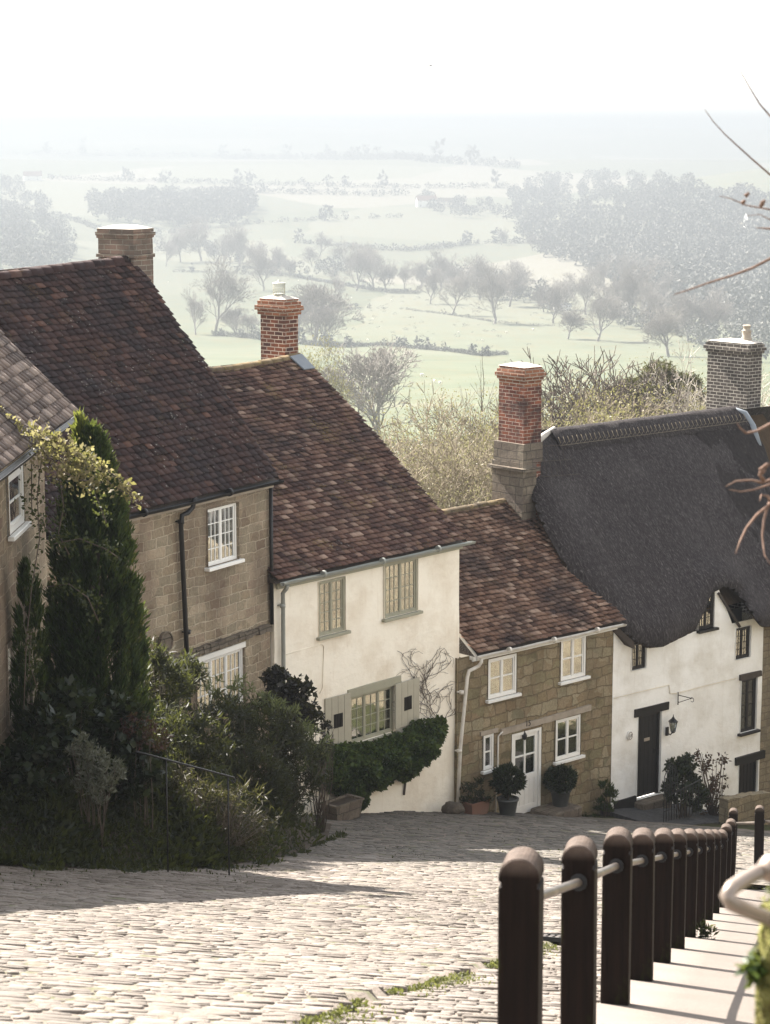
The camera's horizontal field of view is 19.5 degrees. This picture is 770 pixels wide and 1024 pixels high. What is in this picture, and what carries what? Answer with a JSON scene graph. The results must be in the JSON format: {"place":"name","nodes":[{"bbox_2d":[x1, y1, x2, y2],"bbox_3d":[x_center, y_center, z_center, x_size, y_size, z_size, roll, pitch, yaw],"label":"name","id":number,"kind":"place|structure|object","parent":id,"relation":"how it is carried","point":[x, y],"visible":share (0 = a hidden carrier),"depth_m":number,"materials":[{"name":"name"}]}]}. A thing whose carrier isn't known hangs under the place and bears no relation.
{"place":"outdoors","nodes":[
{"label":"outdoors","id":0,"kind":"place"},
{"bbox_2d":[0,816,330,867],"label":"bed soil","id":1,"kind":"structure","parent":0,"point":[326,832],"depth_m":31.84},
{"bbox_2d":[9,554,51,781],"bbox_3d":[-4.626,2.600,29.419,0.625,4.220,0.624,0,10,0],"label":"column conifer","id":2,"kind":"object","parent":1,"relation":"on","point":[35,619],"depth_m":29.20,"materials":[{"name":"plant"}]},
{"bbox_2d":[0,673,171,822],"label":"broad leaved shrub","id":3,"kind":"object","parent":1,"relation":"on","point":[65,716],"visible":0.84,"depth_m":28.86,"materials":[{"name":"green plant"}]},
{"bbox_2d":[35,408,156,807],"bbox_3d":[-3.926,1.715,30.434,1.646,6.375,1.636,0,10,0],"label":"conifer","id":4,"kind":"object","parent":1,"relation":"on","point":[79,649],"visible":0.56,"depth_m":29.98,"materials":[{"name":"plant"}]},
{"bbox_2d":[63,731,128,848],"bbox_3d":[-3.629,3.642,28.130,0.683,1.775,0.803,-9,13,-42],"label":"grey leaved shrub","id":5,"kind":"object","parent":1,"relation":"on","point":[107,779],"visible":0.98,"depth_m":28.01,"materials":[{"name":"green plant"}]},
{"bbox_2d":[117,712,173,838],"bbox_3d":[-3.133,3.646,29.355,0.741,2.167,0.445,-2,10,-11],"label":"rusty shrub","id":6,"kind":"object","parent":1,"relation":"on","point":[123,728],"visible":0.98,"depth_m":29.19,"materials":[{"name":"brown plant"}]},
{"bbox_2d":[0,761,325,869],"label":"undergrowth","id":7,"kind":"object","parent":1,"relation":"on","point":[198,847],"visible":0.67,"depth_m":28.98,"materials":[{"name":"plant"}]},
{"bbox_2d":[137,634,242,805],"bbox_3d":[-3.066,3.467,32.937,1.816,3.305,3.208,4,11,22],"label":"narrow leaved shrub","id":8,"kind":"object","parent":1,"relation":"on","point":[173,675],"visible":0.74,"depth_m":32.81,"materials":[{"name":"green plant"}]},
{"bbox_2d":[149,755,282,858],"bbox_3d":[-2.450,4.138,31.093,2.290,1.735,1.249,-9,13,-42],"label":"dry shrub","id":9,"kind":"object","parent":1,"relation":"on","point":[247,836],"visible":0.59,"depth_m":31.23,"materials":[{"name":"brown plant"}]},
{"bbox_2d":[172,673,335,830],"bbox_3d":[-2.110,3.988,35.771,2.092,2.749,3.650,4,10,20],"label":"buddleia","id":10,"kind":"object","parent":1,"relation":"on","point":[278,767],"visible":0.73,"depth_m":35.73,"materials":[{"name":"green plant"}]},
{"bbox_2d":[258,664,321,786],"bbox_3d":[-1.688,4.212,39.379,1.191,3.078,1.290,0,10,0],"label":"glossy dark shrub","id":11,"kind":"object","parent":1,"relation":"on","point":[276,676],"visible":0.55,"depth_m":39.17,"materials":[{"name":"green plant"}]},
{"bbox_2d":[306,707,333,832],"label":"red stemmed shrub","id":12,"kind":"object","parent":1,"relation":"on","point":[324,724],"visible":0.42,"depth_m":39.94,"materials":[{"name":"purple plant"}]},
{"bbox_2d":[0,121,769,889],"bbox_3d":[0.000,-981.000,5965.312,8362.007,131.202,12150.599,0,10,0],"label":"terrain","id":13,"kind":"structure","parent":0,"point":[714,157],"depth_m":2334.85,"materials":[{"name":"plant"}]},
{"bbox_2d":[0,174,77,269],"bbox_3d":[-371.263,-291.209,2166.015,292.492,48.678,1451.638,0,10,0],"label":"wood","id":14,"kind":"object","parent":13,"relation":"on","point":[19,229],"visible":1,"depth_m":1801.69,"materials":[{"name":"plant"}]},
{"bbox_2d":[0,330,78,810],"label":"tiled house","id":15,"kind":"structure","parent":13,"relation":"on","point":[29,391],"depth_m":29.78,"materials":[{"name":"brown stone"}]},
{"bbox_2d":[5,465,31,540],"bbox_3d":[-4.883,-0.146,29.707,0.150,0.864,1.211,0,10,2],"label":"window","id":16,"kind":"structure","parent":15,"relation":"in","point":[16,513],"depth_m":29.71,"materials":[{"name":"white paint"}]},
{"bbox_2d":[0,406,142,708],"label":"climbing creeper","id":17,"kind":"object","parent":15,"relation":"attached to","point":[71,450],"visible":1,"depth_m":28.56,"materials":[{"name":"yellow plant"}]},
{"bbox_2d":[0,224,283,784],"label":"stone house","id":18,"kind":"structure","parent":13,"relation":"on","point":[105,340],"depth_m":40.41,"materials":[{"name":"brown stone"}]},
{"bbox_2d":[197,648,242,713],"bbox_3d":[-3.052,3.109,40.839,0.070,1.041,1.521,6,11,31],"label":"window","id":19,"kind":"structure","parent":18,"relation":"in","point":[229,664],"depth_m":40.96,"materials":[{"name":"white paint"}]},
{"bbox_2d":[204,503,244,571],"bbox_3d":[-2.930,0.433,40.458,0.200,1.112,1.115,6,11,31],"label":"window","id":20,"kind":"structure","parent":18,"relation":"in","point":[222,543],"depth_m":40.50,"materials":[{"name":"white paint"}]},
{"bbox_2d":[84,180,259,227],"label":"woodland","id":21,"kind":"object","parent":13,"relation":"on","point":[158,206],"visible":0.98,"depth_m":2295.91,"materials":[{"name":"plant"}]},
{"bbox_2d":[135,750,235,874],"bbox_3d":[-2.463,3.860,27.988,0.026,2.156,1.647,9,13,43],"label":"iron handrail","id":22,"kind":"object","parent":13,"relation":"on","point":[188,765],"visible":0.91,"depth_m":27.83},
{"bbox_2d":[176,214,219,260],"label":"bare tree","id":23,"kind":"object","parent":13,"relation":"on","point":[194,232],"visible":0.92,"depth_m":1790.53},
{"bbox_2d":[191,252,259,330],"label":"bare tree","id":24,"kind":"object","parent":13,"relation":"on","point":[230,284],"visible":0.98,"depth_m":998.85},
{"bbox_2d":[53,204,402,233],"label":"hedgerow","id":25,"kind":"object","parent":13,"relation":"on","point":[329,210],"visible":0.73,"depth_m":2264.50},
{"bbox_2d":[218,222,252,266],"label":"bare tree","id":26,"kind":"object","parent":13,"relation":"on","point":[238,247],"visible":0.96,"depth_m":1727.15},
{"bbox_2d":[235,244,281,290],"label":"bare tree","id":27,"kind":"object","parent":13,"relation":"on","point":[261,261],"visible":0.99,"depth_m":1423.41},
{"bbox_2d":[153,234,372,276],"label":"wood","id":28,"kind":"object","parent":13,"relation":"on","point":[324,265],"visible":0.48,"depth_m":1696.56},
{"bbox_2d":[11,136,520,167],"bbox_3d":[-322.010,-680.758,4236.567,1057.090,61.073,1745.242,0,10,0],"label":"hedgerow","id":29,"kind":"object","parent":13,"relation":"on","point":[353,154],"visible":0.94,"depth_m":4236.95,"materials":[{"name":"plant"}]},
{"bbox_2d":[211,324,340,346],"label":"hedgerow","id":30,"kind":"object","parent":13,"relation":"on","point":[303,338],"visible":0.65,"depth_m":912.75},
{"bbox_2d":[47,166,509,188],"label":"hedgerow","id":31,"kind":"object","parent":13,"relation":"on","point":[249,179],"visible":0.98,"depth_m":2903.28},
{"bbox_2d":[172,263,419,293],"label":"hedgerow","id":32,"kind":"object","parent":13,"relation":"on","point":[369,286],"visible":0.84,"depth_m":1557.28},
{"bbox_2d":[298,300,347,343],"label":"bare tree","id":33,"kind":"object","parent":13,"relation":"on","point":[325,311],"visible":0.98,"depth_m":908.76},
{"bbox_2d":[290,277,365,341],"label":"bare tree","id":34,"kind":"object","parent":13,"relation":"on","point":[308,297],"visible":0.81,"depth_m":923.06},
{"bbox_2d":[249,181,409,195],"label":"hedgerow","id":35,"kind":"object","parent":13,"relation":"on","point":[263,186],"visible":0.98,"depth_m":2700.12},
{"bbox_2d":[298,330,362,415],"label":"spring tree","id":36,"kind":"object","parent":13,"relation":"on","point":[345,390],"visible":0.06,"depth_m":260.07,"materials":[{"name":"yellow plant"}]},
{"bbox_2d":[208,280,475,814],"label":"cream house","id":37,"kind":"structure","parent":13,"relation":"on","point":[369,538],"depth_m":45.04,"materials":[{"name":"paint"}]},
{"bbox_2d":[316,577,350,640],"bbox_3d":[-1.015,1.848,43.200,0.170,1.133,0.910,8,13,40],"label":"window","id":38,"kind":"structure","parent":37,"relation":"in","point":[331,592],"depth_m":43.23,"materials":[{"name":"green paint"}]},
{"bbox_2d":[302,715,448,813],"bbox_3d":[0.082,5.239,44.444,0.844,2.162,4.382,8,13,40],"label":"ivy","id":39,"kind":"object","parent":37,"relation":"attached to","point":[401,763],"visible":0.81,"depth_m":44.29,"materials":[{"name":"green plant"}]},
{"bbox_2d":[351,686,399,741],"bbox_3d":[-0.240,4.048,44.497,0.190,1.015,1.473,8,13,40],"label":"window","id":40,"kind":"structure","parent":37,"relation":"in","point":[372,712],"depth_m":44.55,"materials":[{"name":"green paint"}]},
{"bbox_2d":[382,559,422,622],"bbox_3d":[0.329,1.538,44.715,0.170,1.160,1.168,8,13,40],"label":"window","id":41,"kind":"structure","parent":37,"relation":"in","point":[400,578],"depth_m":44.76,"materials":[{"name":"green paint"}]},
{"bbox_2d":[391,648,455,717],"bbox_3d":[0.805,3.579,45.590,0.014,1.856,2.063,8,13,40],"label":"bare vine","id":42,"kind":"object","parent":37,"relation":"attached to","point":[422,686],"visible":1,"depth_m":45.69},
{"bbox_2d":[340,240,378,290],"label":"bare tree","id":43,"kind":"object","parent":13,"relation":"on","point":[362,257],"visible":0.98,"depth_m":1430.86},
{"bbox_2d":[312,336,431,439],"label":"bare tree","id":44,"kind":"object","parent":13,"relation":"on","point":[373,366],"visible":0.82,"depth_m":323.94,"materials":[{"name":"plant"}]},
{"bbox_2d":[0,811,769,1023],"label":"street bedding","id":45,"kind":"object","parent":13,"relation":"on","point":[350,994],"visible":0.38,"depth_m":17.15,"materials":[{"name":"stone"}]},
{"bbox_2d":[0,829,764,890],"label":"street moss","id":46,"kind":"object","parent":45,"relation":"on","point":[144,869],"visible":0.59,"depth_m":28.62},
{"bbox_2d":[284,942,560,1023],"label":"grass","id":47,"kind":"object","parent":45,"relation":"on","point":[355,1005],"visible":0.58,"depth_m":13.33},
{"bbox_2d":[488,760,527,815],"bbox_3d":[2.571,5.826,46.989,0.854,1.211,0.843,0,10,0],"label":"bay tree","id":48,"kind":"object","parent":45,"relation":"on","point":[505,783],"visible":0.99,"depth_m":46.83,"materials":[{"name":"green plant"}]},
{"bbox_2d":[754,805,763,864],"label":"wooden post","id":49,"kind":"object","parent":45,"relation":"on","point":[759,835],"visible":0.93,"depth_m":38.31,"materials":[{"name":"brown wood"}]},
{"bbox_2d":[340,335,508,355],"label":"hedgerow","id":50,"kind":"object","parent":13,"relation":"on","point":[429,346],"visible":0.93,"depth_m":858.60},
{"bbox_2d":[363,416,498,502],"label":"spring tree","id":51,"kind":"object","parent":13,"relation":"on","point":[453,446],"visible":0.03,"depth_m":81.13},
{"bbox_2d":[368,388,498,484],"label":"spring tree","id":52,"kind":"object","parent":13,"relation":"on","point":[422,427],"visible":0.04,"depth_m":91.65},
{"bbox_2d":[388,420,498,508],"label":"spring tree","id":53,"kind":"object","parent":13,"relation":"on","point":[462,488],"visible":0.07,"depth_m":76.82,"materials":[{"name":"plant"}]},
{"bbox_2d":[371,226,527,251],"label":"hedgerow","id":54,"kind":"object","parent":13,"relation":"on","point":[465,238],"visible":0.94,"depth_m":1990.54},
{"bbox_2d":[437,257,478,314],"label":"bare tree","id":55,"kind":"object","parent":13,"relation":"on","point":[462,286],"visible":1,"depth_m":1165.84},
{"bbox_2d":[417,188,502,217],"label":"farm trees","id":56,"kind":"object","parent":13,"relation":"on","point":[458,200],"visible":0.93,"depth_m":2419.29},
{"bbox_2d":[353,376,584,470],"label":"spring tree","id":57,"kind":"object","parent":13,"relation":"on","point":[434,405],"visible":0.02,"depth_m":96.98,"materials":[{"name":"yellow plant"}]},
{"bbox_2d":[415,260,570,311],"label":"wood","id":58,"kind":"object","parent":13,"relation":"on","point":[521,294],"visible":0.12,"depth_m":1312.66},
{"bbox_2d":[468,261,529,323],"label":"bare tree","id":59,"kind":"object","parent":13,"relation":"on","point":[492,292],"visible":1,"depth_m":1082.92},
{"bbox_2d":[492,259,535,306],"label":"bare tree","id":60,"kind":"object","parent":13,"relation":"on","point":[525,281],"visible":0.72,"depth_m":1254.75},
{"bbox_2d":[441,498,626,814],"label":"stone cottage","id":61,"kind":"structure","parent":13,"relation":"on","point":[539,622],"depth_m":48.48,"materials":[{"name":"stone"}]},
{"bbox_2d":[460,653,521,703],"bbox_3d":[2.325,3.437,47.381,1.477,1.469,0.610,-9,13,-42],"label":"window","id":62,"kind":"structure","parent":61,"relation":"in","point":[501,670],"depth_m":47.25,"materials":[{"name":"white paint"}]},
{"bbox_2d":[513,730,537,812],"bbox_3d":[3.024,5.580,48.121,0.786,1.859,0.140,-9,13,-42],"label":"door","id":63,"kind":"structure","parent":61,"relation":"in","point":[525,745],"depth_m":48.23,"materials":[{"name":"white paint"}]},
{"bbox_2d":[553,714,584,765],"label":"window","id":64,"kind":"structure","parent":61,"relation":"in","point":[567,729],"depth_m":48.95,"materials":[{"name":"white paint"}]},
{"bbox_2d":[558,636,590,685],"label":"window","id":65,"kind":"structure","parent":61,"relation":"in","point":[573,652],"depth_m":48.75,"materials":[{"name":"white paint"}]},
{"bbox_2d":[534,279,577,322],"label":"bare tree","id":66,"kind":"object","parent":13,"relation":"on","point":[553,298],"visible":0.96,"depth_m":1089.33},
{"bbox_2d":[531,802,581,816],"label":"stone block","id":67,"kind":"structure","parent":13,"relation":"on","point":[569,810],"depth_m":48.22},
{"bbox_2d":[542,763,578,806],"bbox_3d":[3.796,5.892,48.444,0.848,1.050,0.811,0,10,0],"label":"bay tree","id":68,"kind":"object","parent":67,"relation":"on","point":[559,781],"visible":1,"depth_m":48.26,"materials":[{"name":"green plant"}]},
{"bbox_2d":[426,346,705,445],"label":"spring tree","id":69,"kind":"object","parent":13,"relation":"on","point":[579,366],"visible":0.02,"depth_m":103.55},
{"bbox_2d":[436,363,695,488],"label":"spring tree","id":70,"kind":"object","parent":13,"relation":"on","point":[575,423],"visible":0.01,"depth_m":89.64,"materials":[{"name":"yellow plant"}]},
{"bbox_2d":[555,300,588,338],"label":"bare tree","id":71,"kind":"object","parent":13,"relation":"on","point":[570,318],"visible":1,"depth_m":960.13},
{"bbox_2d":[557,264,604,314],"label":"bare tree","id":72,"kind":"object","parent":13,"relation":"on","point":[584,285],"visible":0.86,"depth_m":1174.66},
{"bbox_2d":[460,347,704,455],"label":"spring tree","id":73,"kind":"object","parent":13,"relation":"on","point":[556,410],"visible":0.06,"depth_m":98.07,"materials":[{"name":"plant"}]},
{"bbox_2d":[497,380,677,437],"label":"spring tree","id":74,"kind":"object","parent":13,"relation":"on","point":[610,417],"depth_m":88.47,"materials":[{"name":"yellow plant"}]},
{"bbox_2d":[581,286,631,340],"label":"bare tree","id":75,"kind":"object","parent":13,"relation":"on","point":[604,305],"visible":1,"depth_m":945.27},
{"bbox_2d":[593,779,619,816],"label":"wall shrub","id":76,"kind":"object","parent":13,"relation":"on","point":[605,806],"visible":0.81,"depth_m":49.60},
{"bbox_2d":[487,362,769,811],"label":"thatched cottage","id":77,"kind":"structure","parent":13,"relation":"on","point":[644,522],"depth_m":51.62,"materials":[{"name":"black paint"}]},
{"bbox_2d":[637,714,656,796],"bbox_3d":[5.932,5.531,50.924,0.676,1.874,0.065,-8,13,-40],"label":"door","id":78,"kind":"structure","parent":77,"relation":"in","point":[647,725],"depth_m":50.93,"materials":[{"name":"black wood"}]},
{"bbox_2d":[710,607,749,658],"bbox_3d":[8.208,3.029,52.774,1.145,1.364,0.520,-8,13,-40],"label":"window","id":79,"kind":"structure","parent":77,"relation":"in","point":[742,634],"depth_m":52.68,"materials":[{"name":"black paint"}]},
{"bbox_2d":[737,678,760,736],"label":"window","id":80,"kind":"structure","parent":77,"relation":"in","point":[748,695],"depth_m":53.06,"materials":[{"name":"black paint"}]},
{"bbox_2d":[501,167,769,320],"bbox_3d":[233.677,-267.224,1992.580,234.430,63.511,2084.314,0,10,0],"label":"hill wood","id":81,"kind":"object","parent":13,"relation":"on","point":[697,260],"visible":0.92,"depth_m":1810.03,"materials":[{"name":"plant"}]},
{"bbox_2d":[607,260,664,324],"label":"bare tree","id":82,"kind":"object","parent":13,"relation":"on","point":[629,285],"visible":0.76,"depth_m":1068.42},
{"bbox_2d":[631,281,672,323],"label":"bare tree","id":83,"kind":"object","parent":13,"relation":"on","point":[654,295],"visible":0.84,"depth_m":1028.70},
{"bbox_2d":[602,356,706,417],"bbox_3d":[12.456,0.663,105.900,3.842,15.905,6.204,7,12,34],"label":"olive bush","id":84,"kind":"object","parent":13,"relation":"on","point":[668,364],"visible":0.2,"depth_m":104.43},
{"bbox_2d":[629,299,688,355],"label":"bare tree","id":85,"kind":"object","parent":13,"relation":"on","point":[663,326],"visible":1,"depth_m":806.14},
{"bbox_2d":[591,281,769,362],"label":"wood","id":86,"kind":"object","parent":13,"relation":"on","point":[703,332],"visible":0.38,"depth_m":934.19,"materials":[{"name":"plant"}]},
{"bbox_2d":[650,287,712,340],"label":"bare tree","id":87,"kind":"object","parent":13,"relation":"on","point":[691,313],"visible":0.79,"depth_m":944.18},
{"bbox_2d":[629,336,769,415],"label":"spring tree","id":88,"kind":"object","parent":13,"relation":"on","point":[686,403],"visible":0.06,"depth_m":101.67,"materials":[{"name":"plant"}]},
{"bbox_2d":[680,285,735,332],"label":"bare tree","id":89,"kind":"object","parent":13,"relation":"on","point":[711,305],"visible":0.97,"depth_m":941.01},
{"bbox_2d":[674,59,769,563],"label":"overhanging tree","id":90,"kind":"object","parent":13,"relation":"on","point":[762,471],"visible":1,"depth_m":7.59,"materials":[{"name":"brown plant"}]},
{"bbox_2d":[696,325,769,791],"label":"grey stone cottage","id":91,"kind":"structure","parent":13,"relation":"on","point":[734,370],"depth_m":55.81,"materials":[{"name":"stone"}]},
{"bbox_2d":[719,790,769,824],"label":"garden wall","id":92,"kind":"structure","parent":13,"relation":"on","point":[745,804],"depth_m":50.33,"materials":[{"name":"grey stone"}]},
{"bbox_2d":[0,811,769,1023],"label":"street","id":93,"kind":"structure","parent":0,"point":[471,997],"depth_m":18.04,"materials":[{"name":"stone"}]},
{"bbox_2d":[320,793,363,820],"bbox_3d":[-0.825,5.718,43.026,0.432,0.380,0.810,8,13,40],"label":"stone trough","id":94,"kind":"object","parent":93,"relation":"on","point":[347,806],"visible":0.81,"depth_m":42.93,"materials":[{"name":"stone"}]},
{"bbox_2d":[0,0,769,128],"label":"sky","id":95,"kind":"structure","parent":0,"point":[286,63],"materials":[{"name":"white"}]},
{"bbox_2d":[601,803,719,824],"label":"raised path","id":96,"kind":"structure","parent":0,"point":[649,815],"depth_m":50.02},
{"bbox_2d":[658,752,711,817],"bbox_3d":[6.737,6.152,50.026,1.313,1.629,0.805,-9,13,-42],"label":"dark leafy shrub","id":97,"kind":"object","parent":96,"relation":"on","point":[685,766],"visible":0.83,"depth_m":49.83,"materials":[{"name":"green plant"}]},
{"bbox_2d":[693,749,730,815],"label":"purple leaved shrub","id":98,"kind":"object","parent":96,"relation":"on","point":[712,808],"visible":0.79,"depth_m":50.62,"materials":[{"name":"red plant"}]},
{"bbox_2d":[596,889,769,1023],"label":"pavement","id":99,"kind":"structure","parent":0,"point":[695,981],"depth_m":15.04,"materials":[{"name":"concrete"}]},
{"bbox_2d":[497,846,543,1023],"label":"wooden post","id":100,"kind":"object","parent":99,"relation":"on","point":[520,934],"visible":1,"depth_m":8.81,"materials":[{"name":"brown wood"}]},
{"bbox_2d":[544,874,586,899],"bbox_3d":[0.748,1.676,9.906,0.084,0.645,2.055,2,10,12],"label":"fence rail","id":101,"kind":"object","parent":100,"relation":"attached to","point":[577,882],"visible":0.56,"depth_m":10.34,"materials":[{"name":"metal"}]},
{"bbox_2d":[560,836,597,1023],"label":"wooden post","id":102,"kind":"object","parent":99,"relation":"on","point":[578,954],"visible":1,"depth_m":10.91,"materials":[{"name":"brown wood"}]},
{"bbox_2d":[600,826,632,1005],"bbox_3d":[1.352,2.545,13.101,0.162,1.420,0.162,2,10,11],"label":"wooden post","id":103,"kind":"object","parent":99,"relation":"on","point":[616,933],"visible":1,"depth_m":13.00,"materials":[{"name":"brown wood"}]},
{"bbox_2d":[630,827,654,981],"bbox_3d":[1.736,2.842,15.178,0.162,1.420,0.162,2,10,11],"label":"wooden post","id":104,"kind":"object","parent":99,"relation":"on","point":[642,925],"visible":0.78,"depth_m":15.07,"materials":[{"name":"brown wood"}]},
{"bbox_2d":[653,828,674,962],"bbox_3d":[2.127,3.138,17.260,0.162,1.420,0.162,2,10,11],"label":"wooden post","id":105,"kind":"object","parent":99,"relation":"on","point":[664,871],"visible":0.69,"depth_m":17.15,"materials":[{"name":"brown wood"}]},
{"bbox_2d":[671,828,686,948],"bbox_3d":[2.510,3.434,19.337,0.162,1.420,0.162,2,10,11],"label":"wooden post","id":106,"kind":"object","parent":99,"relation":"on","point":[679,898],"visible":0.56,"depth_m":19.23,"materials":[{"name":"brown wood"}]},
{"bbox_2d":[684,828,698,937],"bbox_3d":[2.897,3.730,21.420,0.162,1.420,0.162,2,10,11],"label":"wooden post","id":107,"kind":"object","parent":99,"relation":"on","point":[691,885],"visible":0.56,"depth_m":21.31,"materials":[{"name":"brown wood"}]},
{"bbox_2d":[696,829,706,927],"bbox_3d":[3.281,4.027,23.497,0.162,1.420,0.162,2,10,11],"label":"wooden post","id":108,"kind":"object","parent":99,"relation":"on","point":[701,881],"visible":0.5,"depth_m":23.38,"materials":[{"name":"brown wood"}]},
{"bbox_2d":[704,829,714,919],"bbox_3d":[3.668,4.323,25.575,0.162,1.420,0.162,2,11,11],"label":"wooden post","id":109,"kind":"object","parent":99,"relation":"on","point":[710,874],"visible":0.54,"depth_m":25.46,"materials":[{"name":"brown wood"}]},
{"bbox_2d":[712,829,720,913],"bbox_3d":[4.053,4.620,27.654,0.162,1.420,0.162,2,11,11],"label":"wooden post","id":110,"kind":"object","parent":99,"relation":"on","point":[716,899],"visible":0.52,"depth_m":27.54,"materials":[{"name":"brown wood"}]},
{"bbox_2d":[734,885,769,1023],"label":"plant","id":111,"kind":"object","parent":99,"relation":"on","point":[756,966],"visible":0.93,"depth_m":4.60,"materials":[{"name":"green plant"}]},
{"bbox_2d":[719,854,769,927],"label":"loop handrail","id":112,"kind":"object","parent":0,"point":[733,887],"visible":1,"depth_m":4.42,"materials":[{"name":"metal"}]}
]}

